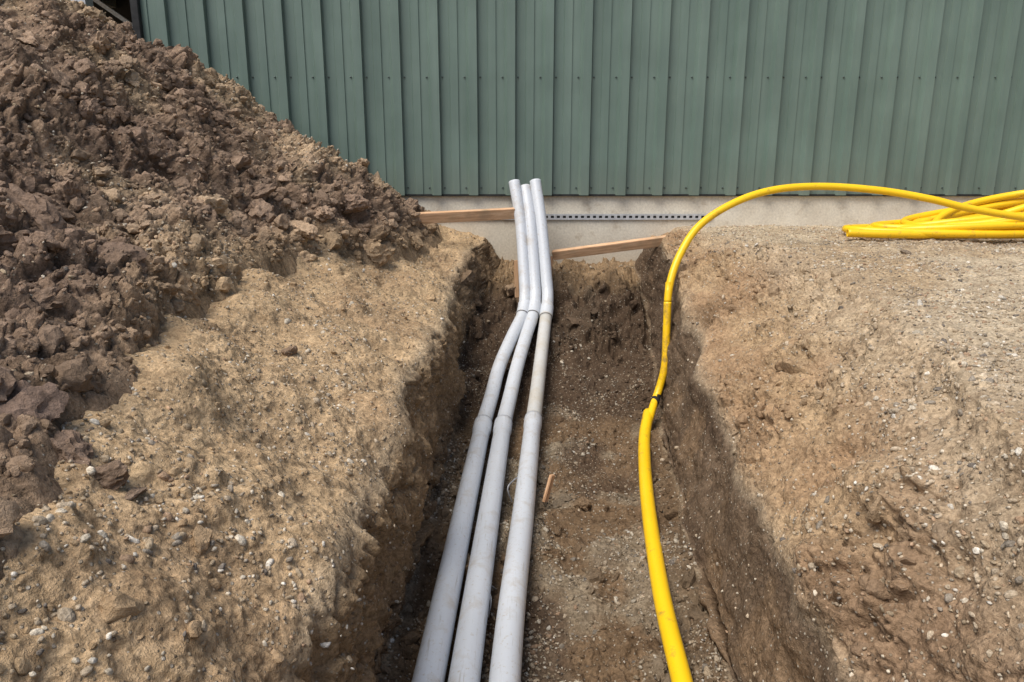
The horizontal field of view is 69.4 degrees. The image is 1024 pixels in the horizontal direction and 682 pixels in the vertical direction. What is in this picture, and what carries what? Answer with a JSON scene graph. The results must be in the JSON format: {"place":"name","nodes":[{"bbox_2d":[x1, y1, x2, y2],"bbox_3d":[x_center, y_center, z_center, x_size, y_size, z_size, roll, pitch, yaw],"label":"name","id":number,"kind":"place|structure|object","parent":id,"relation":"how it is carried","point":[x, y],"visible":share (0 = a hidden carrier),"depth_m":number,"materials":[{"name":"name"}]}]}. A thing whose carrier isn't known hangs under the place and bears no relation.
{"place":"outdoors","nodes":[
{"label":"outdoors","id":0,"kind":"place"},
{"bbox_2d":[71,0,132,29],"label":"open shed","id":1,"kind":"structure","parent":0,"point":[118,11],"depth_m":10.17,"materials":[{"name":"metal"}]},
{"bbox_2d":[0,224,1023,681],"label":"ground","id":2,"kind":"structure","parent":0,"point":[776,636],"depth_m":2.34,"materials":[{"name":"soil"}]},
{"bbox_2d":[0,0,442,580],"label":"spoil heap","id":3,"kind":"object","parent":2,"relation":"on","point":[32,488],"visible":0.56,"depth_m":3.58,"materials":[{"name":"soil"}]},
{"bbox_2d":[419,207,514,223],"bbox_3d":[-0.472,-0.970,5.761,1.085,0.085,0.040,-5,32,-12],"label":"timber board","id":4,"kind":"object","parent":2,"relation":"on","point":[465,215],"visible":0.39,"depth_m":5.77,"materials":[{"name":"brown wood"}]},
{"bbox_2d":[412,179,529,681],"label":"pvc conduit pipe","id":5,"kind":"object","parent":2,"relation":"on","point":[433,656],"visible":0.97,"depth_m":3.19,"materials":[{"name":"grey plastic"}]},
{"bbox_2d":[448,184,540,681],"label":"pvc conduit pipe","id":6,"kind":"object","parent":2,"relation":"on","point":[467,658],"visible":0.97,"depth_m":3.17,"materials":[{"name":"grey plastic"}]},
{"bbox_2d":[488,585,496,617],"bbox_3d":[-0.079,0.917,2.682,0.028,0.086,0.167,2,14,6],"label":"cable tie","id":7,"kind":"object","parent":6,"relation":"attached to","point":[493,587],"visible":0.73,"depth_m":2.62,"materials":[{"name":"grey plastic"}]},
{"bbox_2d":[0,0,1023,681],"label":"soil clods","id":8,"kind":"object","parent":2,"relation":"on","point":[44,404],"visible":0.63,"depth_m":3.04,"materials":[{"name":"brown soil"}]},
{"bbox_2d":[507,477,517,501],"bbox_3d":[0.012,0.703,3.518,0.025,0.095,0.118,7,16,26],"label":"cable tie","id":9,"kind":"object","parent":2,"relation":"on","point":[508,487],"visible":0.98,"depth_m":3.48,"materials":[{"name":"grey plastic"}]},
{"bbox_2d":[514,260,518,297],"bbox_3d":[0.037,-0.496,5.916,0.035,0.300,0.020,-1,14,0],"label":"wooden stake","id":10,"kind":"object","parent":2,"relation":"on","point":[516,277],"visible":0.81,"depth_m":5.91,"materials":[{"name":"brown wood"}]},
{"bbox_2d":[489,178,553,681],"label":"pvc conduit pipe","id":11,"kind":"object","parent":2,"relation":"on","point":[506,659],"visible":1,"depth_m":3.20,"materials":[{"name":"grey plastic"}]},
{"bbox_2d":[542,474,554,502],"bbox_3d":[0.172,0.693,3.481,0.015,0.136,0.035,18,6,35],"label":"wooden stake","id":12,"kind":"object","parent":2,"relation":"on","point":[548,488],"visible":1,"depth_m":3.47,"materials":[{"name":"brown wood"}]},
{"bbox_2d":[552,231,699,259],"bbox_3d":[0.875,-0.742,5.767,1.160,0.075,0.041,-5,35,19],"label":"timber board","id":13,"kind":"object","parent":2,"relation":"on","point":[612,247],"visible":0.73,"depth_m":5.79,"materials":[{"name":"brown wood"}]},
{"bbox_2d":[401,196,985,263],"bbox_3d":[4.520,-0.719,6.442,14.960,1.078,0.250,0,14,0],"label":"foundation","id":14,"kind":"object","parent":2,"relation":"on","point":[500,235],"depth_m":6.22,"materials":[{"name":"concrete"}]},
{"bbox_2d":[507,214,706,219],"bbox_3d":[0.365,-1.044,6.222,2.654,0.048,0.012,0,14,0],"label":"slotted steel strip","id":15,"kind":"object","parent":14,"relation":"attached to","point":[624,216],"visible":0.4,"depth_m":6.22,"materials":[{"name":"silver metal"}]},
{"bbox_2d":[401,194,995,195],"bbox_3d":[4.520,-1.221,6.183,14.960,0.015,0.050,0,14,0],"label":"base flashing","id":16,"kind":"object","parent":14,"relation":"on","point":[683,195],"depth_m":6.16,"materials":[{"name":"grey metal"}]},
{"bbox_2d":[140,0,1023,194],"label":"siding","id":17,"kind":"object","parent":16,"relation":"on","point":[453,130],"visible":0.8,"depth_m":5.96,"materials":[{"name":"metal"}]},
{"bbox_2d":[236,76,1016,187],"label":"siding screws","id":18,"kind":"object","parent":17,"relation":"attached to","point":[632,77],"visible":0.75,"depth_m":5.94,"materials":[{"name":"metal"}]},
{"bbox_2d":[638,183,1023,681],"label":"yellow gas pipe","id":19,"kind":"object","parent":2,"relation":"on","point":[676,657],"visible":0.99,"depth_m":4.19,"materials":[{"name":"plastic"}]},
{"bbox_2d":[842,190,1023,238],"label":"yellow pipe coil","id":20,"kind":"object","parent":2,"relation":"on","point":[948,223],"visible":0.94,"depth_m":5.02,"materials":[{"name":"plastic"}]},
{"bbox_2d":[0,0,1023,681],"bbox_3d":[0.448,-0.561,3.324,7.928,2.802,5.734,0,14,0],"label":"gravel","id":21,"kind":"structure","parent":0,"point":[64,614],"depth_m":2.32,"materials":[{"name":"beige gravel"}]},
{"bbox_3d":[-2.930,-4.000,10.504,0.060,3.320,9.680,0,14,0],"label":"side wall","id":22,"kind":"object","parent":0,"visible":0},
{"bbox_2d":[130,0,143,38],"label":"corner trim","id":23,"kind":"structure","parent":22,"relation":"attached to","point":[136,15],"depth_m":5.81,"materials":[{"name":"black metal"}]}
]}

